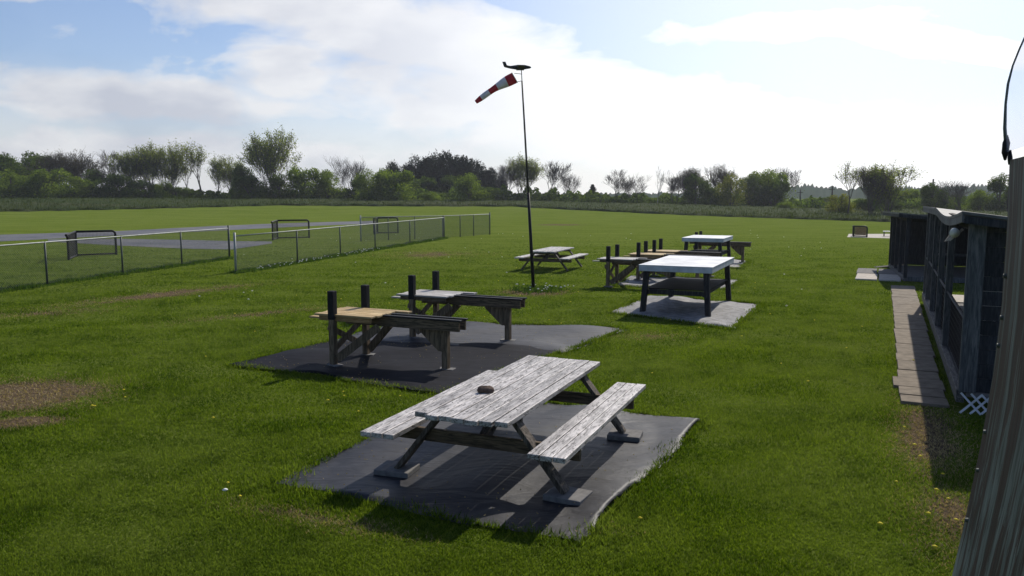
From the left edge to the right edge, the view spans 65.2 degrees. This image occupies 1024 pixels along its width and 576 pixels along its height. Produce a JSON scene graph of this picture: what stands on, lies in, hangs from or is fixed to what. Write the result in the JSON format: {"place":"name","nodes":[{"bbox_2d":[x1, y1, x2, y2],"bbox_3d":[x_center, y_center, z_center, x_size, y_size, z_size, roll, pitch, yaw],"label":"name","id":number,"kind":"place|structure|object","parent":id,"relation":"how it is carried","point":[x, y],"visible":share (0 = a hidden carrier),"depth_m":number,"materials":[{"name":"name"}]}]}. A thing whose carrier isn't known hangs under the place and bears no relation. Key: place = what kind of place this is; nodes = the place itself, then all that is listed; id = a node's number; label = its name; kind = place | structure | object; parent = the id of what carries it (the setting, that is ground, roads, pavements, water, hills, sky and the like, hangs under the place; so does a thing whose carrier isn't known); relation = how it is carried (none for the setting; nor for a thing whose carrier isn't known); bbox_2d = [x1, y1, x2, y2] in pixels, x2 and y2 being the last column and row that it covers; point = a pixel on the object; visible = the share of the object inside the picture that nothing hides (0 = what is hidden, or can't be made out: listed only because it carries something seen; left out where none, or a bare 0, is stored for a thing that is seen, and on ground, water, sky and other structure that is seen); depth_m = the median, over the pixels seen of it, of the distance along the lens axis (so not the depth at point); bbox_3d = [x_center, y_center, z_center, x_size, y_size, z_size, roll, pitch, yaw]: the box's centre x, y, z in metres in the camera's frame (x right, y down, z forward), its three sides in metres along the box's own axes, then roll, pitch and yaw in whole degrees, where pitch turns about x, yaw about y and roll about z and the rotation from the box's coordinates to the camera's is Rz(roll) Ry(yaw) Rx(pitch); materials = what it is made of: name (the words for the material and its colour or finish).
{"place":"outdoors","nodes":[
{"label":"outdoors","id":0,"kind":"place"},
{"bbox_2d":[0,250,981,574],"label":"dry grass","id":1,"kind":"structure","parent":0,"point":[900,438],"depth_m":9.08,"materials":[{"name":"plant"}]},
{"bbox_2d":[0,199,987,575],"bbox_3d":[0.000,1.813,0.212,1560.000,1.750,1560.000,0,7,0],"label":"ground","id":2,"kind":"structure","parent":0,"point":[554,227],"depth_m":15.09,"materials":[{"name":"green plant"}]},
{"bbox_2d":[65,230,117,259],"bbox_3d":[-18.443,-1.859,34.270,1.377,1.128,3.463,0,7,0],"label":"safety frame","id":3,"kind":"object","parent":2,"relation":"on","point":[72,235],"visible":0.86,"depth_m":35.12,"materials":[{"name":"black metal"}]},
{"bbox_2d":[0,225,229,289],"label":"chain link fence","id":4,"kind":"object","parent":2,"relation":"on","point":[101,238],"visible":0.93,"depth_m":26.66,"materials":[{"name":"metal"}]},
{"bbox_2d":[48,239,271,248],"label":"taxiway","id":5,"kind":"structure","parent":2,"relation":"on","point":[190,242],"depth_m":44.13,"materials":[{"name":"grey asphalt"}]},
{"bbox_2d":[0,221,375,240],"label":"runway","id":6,"kind":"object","parent":2,"relation":"on","point":[12,237],"visible":0.73,"depth_m":60.11,"materials":[{"name":"grey asphalt"}]},
{"bbox_2d":[271,219,309,239],"bbox_3d":[-13.867,-3.560,48.645,1.203,1.167,3.299,3,7,27],"label":"safety frame","id":7,"kind":"object","parent":2,"relation":"on","point":[277,224],"visible":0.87,"depth_m":49.16,"materials":[{"name":"black metal"}]},
{"bbox_2d":[0,237,584,294],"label":"weeds","id":8,"kind":"object","parent":2,"relation":"on","point":[526,289],"visible":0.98,"depth_m":28.05,"materials":[{"name":"green plant"}]},
{"bbox_2d":[233,216,444,270],"bbox_3d":[-6.861,-2.436,38.463,0.082,1.500,22.745,2,7,13],"label":"chain link fence","id":9,"kind":"object","parent":2,"relation":"on","point":[300,244],"visible":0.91,"depth_m":34.75,"materials":[{"name":"metal"}]},
{"bbox_2d":[323,155,369,193],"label":"bare tree","id":10,"kind":"object","parent":2,"relation":"on","point":[345,170],"visible":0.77,"depth_m":149.81,"materials":[{"name":"grey plant"}]},
{"bbox_2d":[230,340,555,392],"bbox_3d":[-1.745,1.102,13.327,4.256,0.054,3.815,4,8,28],"label":"ground mat","id":11,"kind":"object","parent":2,"relation":"on","point":[399,365],"visible":0.87,"depth_m":12.79,"materials":[{"name":"black fabric"}]},
{"bbox_2d":[309,285,467,369],"bbox_3d":[-1.907,0.626,12.611,2.600,1.196,1.102,3,7,24],"label":"launch stand","id":12,"kind":"object","parent":11,"relation":"on","point":[435,331],"visible":0.99,"depth_m":12.48,"materials":[{"name":"brown wood"}]},
{"bbox_2d":[360,212,489,240],"bbox_3d":[-4.758,-3.827,49.917,1.170,1.600,10.622,6,9,43],"label":"chain link fence","id":13,"kind":"object","parent":2,"relation":"on","point":[473,224],"visible":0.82,"depth_m":49.58,"materials":[{"name":"metal"}]},
{"bbox_2d":[337,321,625,351],"bbox_3d":[-0.530,0.885,15.351,5.442,0.054,3.049,1,7,11],"label":"ground mat","id":14,"kind":"object","parent":2,"relation":"on","point":[563,339],"visible":0.6,"depth_m":15.34,"materials":[{"name":"fabric"}]},
{"bbox_2d":[391,271,526,340],"bbox_3d":[-0.967,0.342,15.044,2.600,1.196,1.102,3,7,24],"label":"launch stand","id":15,"kind":"object","parent":14,"relation":"on","point":[498,309],"visible":0.87,"depth_m":14.86,"materials":[{"name":"grey wood"}]},
{"bbox_2d":[276,402,699,539],"bbox_3d":[-0.007,1.683,8.532,3.246,0.054,3.910,3,7,26],"label":"ground mat","id":16,"kind":"object","parent":2,"relation":"on","point":[479,479],"visible":0.64,"depth_m":7.70,"materials":[{"name":"grey fabric"}]},
{"bbox_2d":[374,460,419,478],"bbox_3d":[-1.122,1.769,7.809,0.360,0.055,0.300,2,7,17],"label":"paver","id":17,"kind":"object","parent":16,"relation":"on","point":[407,470],"visible":0.97,"depth_m":7.72,"materials":[{"name":"grey concrete"}]},
{"bbox_2d":[360,355,645,494],"bbox_3d":[0.070,1.340,8.321,2.002,0.708,2.842,3,7,23],"label":"picnic table","id":18,"kind":"object","parent":16,"relation":"on","point":[525,386],"visible":1,"depth_m":7.65,"materials":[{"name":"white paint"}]},
{"bbox_2d":[543,486,592,504],"bbox_3d":[0.499,1.848,7.128,0.360,0.055,0.300,4,8,28],"label":"paver","id":19,"kind":"object","parent":16,"relation":"on","point":[572,495],"visible":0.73,"depth_m":7.05,"materials":[{"name":"grey concrete"}]},
{"bbox_2d":[607,428,642,441],"bbox_3d":[1.262,1.638,8.921,0.360,0.055,0.300,2,7,17],"label":"paver","id":20,"kind":"object","parent":16,"relation":"on","point":[630,435],"visible":1,"depth_m":8.82,"materials":[{"name":"grey concrete"}]},
{"bbox_2d":[244,260,737,536],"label":"grass clippings","id":21,"kind":"object","parent":2,"relation":"on","point":[506,433],"depth_m":8.41,"materials":[{"name":"plant"}]},
{"bbox_2d":[223,258,770,557],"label":"edge grass","id":22,"kind":"structure","parent":2,"relation":"on","point":[737,326],"depth_m":8.59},
{"bbox_2d":[490,159,520,197],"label":"bare tree","id":23,"kind":"object","parent":2,"relation":"on","point":[503,176],"visible":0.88,"depth_m":148.59,"materials":[{"name":"brown plant"}]},
{"bbox_2d":[502,62,534,287],"bbox_3d":[0.202,-3.054,22.505,0.780,6.443,0.782,5,9,39],"label":"windsock pole","id":24,"kind":"object","parent":2,"relation":"on","point":[519,67],"visible":0.94,"depth_m":22.47,"materials":[{"name":"metal"}]},
{"bbox_2d":[475,73,517,102],"bbox_3d":[-0.440,-5.545,22.186,1.200,0.839,0.326,0,7,0],"label":"windsock","id":25,"kind":"object","parent":24,"relation":"hanging from","point":[508,80],"visible":1,"depth_m":22.12,"materials":[{"name":"red fabric"}]},
{"bbox_2d":[514,247,587,270],"bbox_3d":[1.470,-1.069,29.173,2.002,0.708,2.614,3,7,20],"label":"picnic table","id":26,"kind":"object","parent":2,"relation":"on","point":[539,256],"visible":0.98,"depth_m":28.59,"materials":[{"name":"white paint"}]},
{"bbox_2d":[618,276,736,288],"bbox_3d":[5.099,-0.181,24.467,3.644,0.054,3.042,3,7,21],"label":"ground mat","id":27,"kind":"object","parent":2,"relation":"on","point":[653,280],"visible":0.27,"depth_m":24.86,"materials":[{"name":"fabric"}]},
{"bbox_2d":[592,244,669,287],"bbox_3d":[3.693,-0.632,23.368,2.600,1.196,1.102,3,7,24],"label":"launch stand","id":28,"kind":"object","parent":27,"relation":"on","point":[631,262],"visible":0.78,"depth_m":23.27,"materials":[{"name":"grey wood"}]},
{"bbox_2d":[623,241,708,280],"bbox_3d":[4.853,-0.841,25.155,2.600,1.196,1.102,3,7,24],"label":"launch stand","id":29,"kind":"object","parent":27,"relation":"on","point":[638,253],"visible":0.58,"depth_m":25.05,"materials":[{"name":"brown wood"}]},
{"bbox_2d":[648,238,720,276],"bbox_3d":[5.593,-1.004,26.546,2.600,1.196,1.102,3,7,24],"label":"launch stand","id":30,"kind":"object","parent":2,"relation":"on","point":[681,252],"visible":0.5,"depth_m":26.36,"materials":[{"name":"brown wood"}]},
{"bbox_2d":[613,295,756,327],"bbox_3d":[4.060,0.483,18.786,3.116,0.054,4.468,3,7,25],"label":"ground mat","id":31,"kind":"object","parent":2,"relation":"on","point":[728,312],"visible":0.88,"depth_m":18.65,"materials":[{"name":"fabric"}]},
{"bbox_2d":[639,255,733,316],"bbox_3d":[4.240,-0.094,19.219,1.655,1.130,3.059,3,7,24],"label":"work table","id":32,"kind":"object","parent":31,"relation":"on","point":[705,286],"visible":0.88,"depth_m":18.23,"materials":[{"name":"white laminate"}]},
{"bbox_2d":[730,259,745,266],"bbox_3d":[8.120,-1.015,31.595,2.274,0.054,4.433,3,7,21],"label":"ground mat","id":33,"kind":"object","parent":2,"relation":"on","point":[735,263],"visible":0.17,"depth_m":31.34,"materials":[{"name":"concrete"}]},
{"bbox_2d":[682,235,732,268],"bbox_3d":[7.370,-1.372,30.145,1.515,1.130,2.179,3,7,24],"label":"work table","id":34,"kind":"object","parent":33,"relation":"on","point":[719,239],"visible":0.76,"depth_m":29.47,"materials":[{"name":"white laminate"}]},
{"bbox_2d":[684,231,751,262],"bbox_3d":[8.263,-1.655,32.108,2.600,1.196,1.102,3,7,24],"label":"launch stand","id":35,"kind":"object","parent":33,"relation":"on","point":[738,247],"visible":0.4,"depth_m":31.80,"materials":[{"name":"brown wood"}]},
{"bbox_2d":[847,234,889,237],"bbox_3d":[24.438,-3.456,52.708,4.360,0.001,7.194,3,7,27],"label":"concrete strip","id":36,"kind":"object","parent":2,"relation":"on","point":[876,235],"visible":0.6,"depth_m":51.50,"materials":[{"name":"grey concrete"}]},
{"bbox_2d":[852,225,867,236],"bbox_3d":[22.148,-3.676,51.524,0.662,0.728,1.709,-1,7,-8],"label":"safety frame","id":37,"kind":"object","parent":36,"relation":"on","point":[857,231],"visible":0.96,"depth_m":51.03,"materials":[{"name":"black metal"}]},
{"bbox_2d":[883,211,988,282],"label":"open shed","id":38,"kind":"structure","parent":2,"relation":"on","point":[907,244],"depth_m":28.73,"materials":[{"name":"wood"}]},
{"bbox_2d":[922,206,1006,414],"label":"open shed","id":39,"kind":"structure","parent":2,"relation":"on","point":[965,335],"depth_m":9.82,"materials":[{"name":"wood"}]},
{"bbox_2d":[0,196,1007,221],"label":"meadow","id":40,"kind":"structure","parent":0,"point":[193,201],"depth_m":116.98,"materials":[{"name":"green plant"}]},
{"bbox_2d":[0,152,34,195],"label":"dark leafy tree","id":41,"kind":"object","parent":40,"relation":"on","point":[5,163],"visible":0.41,"depth_m":148.14,"materials":[{"name":"green plant"}]},
{"bbox_2d":[0,169,42,198],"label":"green leafy tree","id":42,"kind":"object","parent":40,"relation":"on","point":[12,179],"visible":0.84,"depth_m":138.58,"materials":[{"name":"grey plant"}]},
{"bbox_2d":[6,150,52,188],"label":"dark leafy tree","id":43,"kind":"object","parent":40,"relation":"on","point":[28,159],"visible":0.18,"depth_m":152.65,"materials":[{"name":"green plant"}]},
{"bbox_2d":[4,168,72,197],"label":"green leafy tree","id":44,"kind":"object","parent":40,"relation":"on","point":[47,180],"visible":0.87,"depth_m":139.33,"materials":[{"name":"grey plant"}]},
{"bbox_2d":[20,149,85,186],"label":"budding tree","id":45,"kind":"object","parent":40,"relation":"on","point":[57,161],"visible":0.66,"depth_m":146.09,"materials":[{"name":"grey plant"}]},
{"bbox_2d":[37,176,99,197],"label":"green leafy tree","id":46,"kind":"object","parent":40,"relation":"on","point":[77,189],"visible":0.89,"depth_m":139.12,"materials":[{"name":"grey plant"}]},
{"bbox_2d":[63,149,107,179],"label":"budding tree","id":47,"kind":"object","parent":40,"relation":"on","point":[81,163],"visible":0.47,"depth_m":149.69,"materials":[{"name":"green plant"}]},
{"bbox_2d":[78,168,104,197],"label":"dark leafy tree","id":48,"kind":"object","parent":40,"relation":"on","point":[91,173],"visible":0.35,"depth_m":144.74,"materials":[{"name":"green plant"}]},
{"bbox_2d":[85,150,121,180],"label":"bare tree","id":49,"kind":"object","parent":40,"relation":"on","point":[103,158],"visible":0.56,"depth_m":145.97,"materials":[{"name":"brown plant"}]},
{"bbox_2d":[89,173,138,197],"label":"dark leafy tree","id":50,"kind":"object","parent":40,"relation":"on","point":[114,182],"visible":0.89,"depth_m":141.62,"materials":[{"name":"green plant"}]},
{"bbox_2d":[104,148,150,189],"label":"leafing tree","id":51,"kind":"object","parent":40,"relation":"on","point":[123,169],"visible":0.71,"depth_m":146.40,"materials":[{"name":"green plant"}]},
{"bbox_2d":[111,179,172,197],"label":"dark leafy tree","id":52,"kind":"object","parent":40,"relation":"on","point":[142,187],"visible":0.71,"depth_m":140.93,"materials":[{"name":"green plant"}]},
{"bbox_2d":[122,138,167,184],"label":"leafing tree","id":53,"kind":"object","parent":40,"relation":"on","point":[142,159],"visible":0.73,"depth_m":147.20,"materials":[{"name":"green plant"}]},
{"bbox_2d":[144,180,173,197],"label":"green leafy tree","id":54,"kind":"object","parent":40,"relation":"on","point":[161,192],"visible":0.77,"depth_m":140.13,"materials":[{"name":"green plant"}]},
{"bbox_2d":[142,138,190,187],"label":"leafing tree","id":55,"kind":"object","parent":40,"relation":"on","point":[171,158],"visible":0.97,"depth_m":146.83,"materials":[{"name":"green plant"}]},
{"bbox_2d":[148,186,203,197],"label":"dark leafy tree","id":56,"kind":"object","parent":40,"relation":"on","point":[189,194],"visible":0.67,"depth_m":142.11,"materials":[{"name":"green plant"}]},
{"bbox_2d":[168,138,211,192],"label":"leafing tree","id":57,"kind":"object","parent":40,"relation":"on","point":[193,159],"visible":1,"depth_m":146.48,"materials":[{"name":"green plant"}]},
{"bbox_2d":[204,151,233,194],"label":"leafing tree","id":58,"kind":"object","parent":40,"relation":"on","point":[215,165],"visible":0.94,"depth_m":147.96,"materials":[{"name":"green plant"}]},
{"bbox_2d":[217,157,244,191],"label":"leafing tree","id":59,"kind":"object","parent":40,"relation":"on","point":[229,176],"visible":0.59,"depth_m":148.10,"materials":[{"name":"green plant"}]},
{"bbox_2d":[225,163,253,197],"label":"dark leafy tree","id":60,"kind":"object","parent":40,"relation":"on","point":[238,171],"visible":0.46,"depth_m":144.09,"materials":[{"name":"green plant"}]},
{"bbox_2d":[223,174,269,197],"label":"dark leafy tree","id":61,"kind":"object","parent":40,"relation":"on","point":[249,184],"visible":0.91,"depth_m":139.69,"materials":[{"name":"green plant"}]},
{"bbox_2d":[232,125,304,187],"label":"leafing tree","id":62,"kind":"object","parent":40,"relation":"on","point":[270,158],"visible":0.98,"depth_m":141.52,"materials":[{"name":"green plant"}]},
{"bbox_2d":[246,172,316,198],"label":"dark leafy tree","id":63,"kind":"object","parent":40,"relation":"on","point":[274,183],"visible":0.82,"depth_m":140.07,"materials":[{"name":"green plant"}]},
{"bbox_2d":[276,166,329,198],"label":"green leafy tree","id":64,"kind":"object","parent":40,"relation":"on","point":[297,177],"visible":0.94,"depth_m":140.46,"materials":[{"name":"green plant"}]},
{"bbox_2d":[311,169,351,198],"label":"green leafy tree","id":65,"kind":"object","parent":40,"relation":"on","point":[325,177],"visible":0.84,"depth_m":143.25,"materials":[{"name":"green plant"}]},
{"bbox_2d":[351,168,401,199],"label":"green leafy tree","id":66,"kind":"object","parent":40,"relation":"on","point":[358,181],"visible":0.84,"depth_m":136.28,"materials":[{"name":"green plant"}]},
{"bbox_2d":[357,168,426,199],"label":"green leafy tree","id":67,"kind":"object","parent":40,"relation":"on","point":[390,184],"visible":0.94,"depth_m":136.44,"materials":[{"name":"green plant"}]},
{"bbox_2d":[414,156,439,189],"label":"pine tree","id":68,"kind":"object","parent":40,"relation":"on","point":[425,168],"visible":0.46,"depth_m":162.18,"materials":[{"name":"green plant"}]},
{"bbox_2d":[406,176,448,193],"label":"dark leafy tree","id":69,"kind":"object","parent":40,"relation":"on","point":[424,182],"visible":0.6,"depth_m":156.01,"materials":[{"name":"green plant"}]},
{"bbox_2d":[429,175,459,196],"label":"dark leafy tree","id":70,"kind":"object","parent":40,"relation":"on","point":[447,181],"visible":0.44,"depth_m":157.61,"materials":[{"name":"green plant"}]},
{"bbox_2d":[434,150,460,188],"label":"pine tree","id":71,"kind":"object","parent":40,"relation":"on","point":[442,162],"visible":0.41,"depth_m":161.34,"materials":[{"name":"green plant"}]},
{"bbox_2d":[451,155,487,188],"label":"pine tree","id":72,"kind":"object","parent":40,"relation":"on","point":[466,166],"visible":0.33,"depth_m":162.28,"materials":[{"name":"green plant"}]},
{"bbox_2d":[447,172,499,200],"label":"green leafy tree","id":73,"kind":"object","parent":40,"relation":"on","point":[467,185],"visible":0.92,"depth_m":138.43,"materials":[{"name":"green plant"}]},
{"bbox_2d":[479,166,500,188],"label":"pine tree","id":74,"kind":"object","parent":40,"relation":"on","point":[488,175],"visible":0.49,"depth_m":163.08,"materials":[{"name":"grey plant"}]},
{"bbox_2d":[0,184,1006,208],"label":"undergrowth","id":75,"kind":"object","parent":40,"relation":"on","point":[811,202],"visible":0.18,"depth_m":143.88,"materials":[{"name":"green plant"}]},
{"bbox_2d":[505,151,548,197],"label":"leafing tree","id":76,"kind":"object","parent":40,"relation":"on","point":[518,167],"visible":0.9,"depth_m":146.77,"materials":[{"name":"green plant"}]},
{"bbox_2d":[539,160,572,198],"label":"bare tree","id":77,"kind":"object","parent":40,"relation":"on","point":[554,173],"visible":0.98,"depth_m":147.83,"materials":[{"name":"grey plant"}]},
{"bbox_2d":[601,170,631,201],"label":"bare tree","id":78,"kind":"object","parent":40,"relation":"on","point":[616,182],"visible":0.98,"depth_m":144.44,"materials":[{"name":"grey plant"}]},
{"bbox_2d":[617,174,651,200],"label":"bare tree","id":79,"kind":"object","parent":40,"relation":"on","point":[633,186],"visible":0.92,"depth_m":144.36,"materials":[{"name":"grey plant"}]},
{"bbox_2d":[659,173,685,203],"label":"bare tree","id":80,"kind":"object","parent":40,"relation":"on","point":[674,187],"visible":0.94,"depth_m":141.03,"materials":[{"name":"grey plant"}]},
{"bbox_2d":[671,173,712,203],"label":"dark leafy tree","id":81,"kind":"object","parent":40,"relation":"on","point":[690,183],"visible":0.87,"depth_m":138.23,"materials":[{"name":"green plant"}]},
{"bbox_2d":[692,186,726,204],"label":"dark leafy tree","id":82,"kind":"object","parent":40,"relation":"on","point":[713,199],"visible":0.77,"depth_m":135.27,"materials":[{"name":"green plant"}]},
{"bbox_2d":[692,162,741,201],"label":"budding tree","id":83,"kind":"object","parent":40,"relation":"on","point":[720,175],"visible":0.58,"depth_m":141.92,"materials":[{"name":"grey plant"}]},
{"bbox_2d":[711,171,748,205],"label":"yellow green tree","id":84,"kind":"object","parent":40,"relation":"on","point":[728,191],"visible":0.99,"depth_m":132.18,"materials":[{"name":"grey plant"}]},
{"bbox_2d":[734,174,766,205],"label":"dark leafy tree","id":85,"kind":"object","parent":40,"relation":"on","point":[753,182],"visible":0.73,"depth_m":136.08,"materials":[{"name":"green plant"}]},
{"bbox_2d":[740,167,804,205],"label":"green leafy tree","id":86,"kind":"object","parent":40,"relation":"on","point":[768,179],"visible":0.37,"depth_m":136.18,"materials":[{"name":"green plant"}]},
{"bbox_2d":[751,179,794,205],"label":"dark leafy tree","id":87,"kind":"object","parent":40,"relation":"on","point":[779,187],"visible":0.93,"depth_m":134.00,"materials":[{"name":"green plant"}]},
{"bbox_2d":[766,167,804,196],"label":"bare tree","id":88,"kind":"object","parent":40,"relation":"on","point":[796,181],"visible":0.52,"depth_m":140.33,"materials":[{"name":"grey plant"}]},
{"bbox_2d":[825,193,861,212],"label":"yellow green tree","id":89,"kind":"object","parent":40,"relation":"on","point":[844,202],"visible":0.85,"depth_m":104.32,"materials":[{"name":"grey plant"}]},
{"bbox_2d":[833,160,867,212],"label":"slender tree","id":90,"kind":"object","parent":40,"relation":"on","point":[851,175],"visible":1,"depth_m":95.29,"materials":[{"name":"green plant"}]},
{"bbox_2d":[851,195,893,210],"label":"dark leafy tree","id":91,"kind":"object","parent":40,"relation":"on","point":[861,203],"visible":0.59,"depth_m":110.92,"materials":[{"name":"green plant"}]},
{"bbox_2d":[852,161,893,213],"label":"budding tree","id":92,"kind":"object","parent":40,"relation":"on","point":[866,179],"visible":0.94,"depth_m":95.86,"materials":[{"name":"green plant"}]},
{"bbox_2d":[856,160,927,213],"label":"leafing tree","id":93,"kind":"object","parent":40,"relation":"on","point":[890,193],"visible":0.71,"depth_m":95.86,"materials":[{"name":"green plant"}]},
{"bbox_2d":[892,188,921,205],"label":"green leafy tree","id":94,"kind":"object","parent":40,"relation":"on","point":[915,193],"visible":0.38,"depth_m":123.02,"materials":[{"name":"green plant"}]},
{"bbox_2d":[910,182,953,210],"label":"dark leafy tree","id":95,"kind":"object","parent":40,"relation":"on","point":[928,191],"visible":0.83,"depth_m":108.91,"materials":[{"name":"green plant"}]},
{"bbox_2d":[936,179,978,210],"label":"bare tree","id":96,"kind":"object","parent":40,"relation":"on","point":[958,194],"visible":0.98,"depth_m":104.82,"materials":[{"name":"grey plant"}]},
{"bbox_2d":[963,189,992,209],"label":"green leafy tree","id":97,"kind":"object","parent":40,"relation":"on","point":[973,203],"visible":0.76,"depth_m":110.54,"materials":[{"name":"green plant"}]},
{"bbox_2d":[964,172,1008,210],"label":"dark leafy tree","id":98,"kind":"object","parent":40,"relation":"on","point":[997,185],"visible":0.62,"depth_m":108.96,"materials":[{"name":"green plant"}]},
{"bbox_2d":[0,0,1023,194],"label":"sky","id":99,"kind":"structure","parent":0,"point":[638,88],"materials":[{"name":"white"}]},
{"bbox_2d":[541,183,1005,198],"bbox_3d":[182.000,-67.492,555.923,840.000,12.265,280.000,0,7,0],"label":"hills","id":100,"kind":"structure","parent":0,"point":[816,192],"depth_m":457.39,"materials":[{"name":"green plant"}]},
{"bbox_2d":[891,285,949,407],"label":"path","id":101,"kind":"structure","parent":0,"point":[917,380],"depth_m":13.19,"materials":[{"name":"grey concrete"}]},
{"bbox_2d":[952,38,1023,575],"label":"shed","id":102,"kind":"structure","parent":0,"point":[992,540],"depth_m":1.37,"materials":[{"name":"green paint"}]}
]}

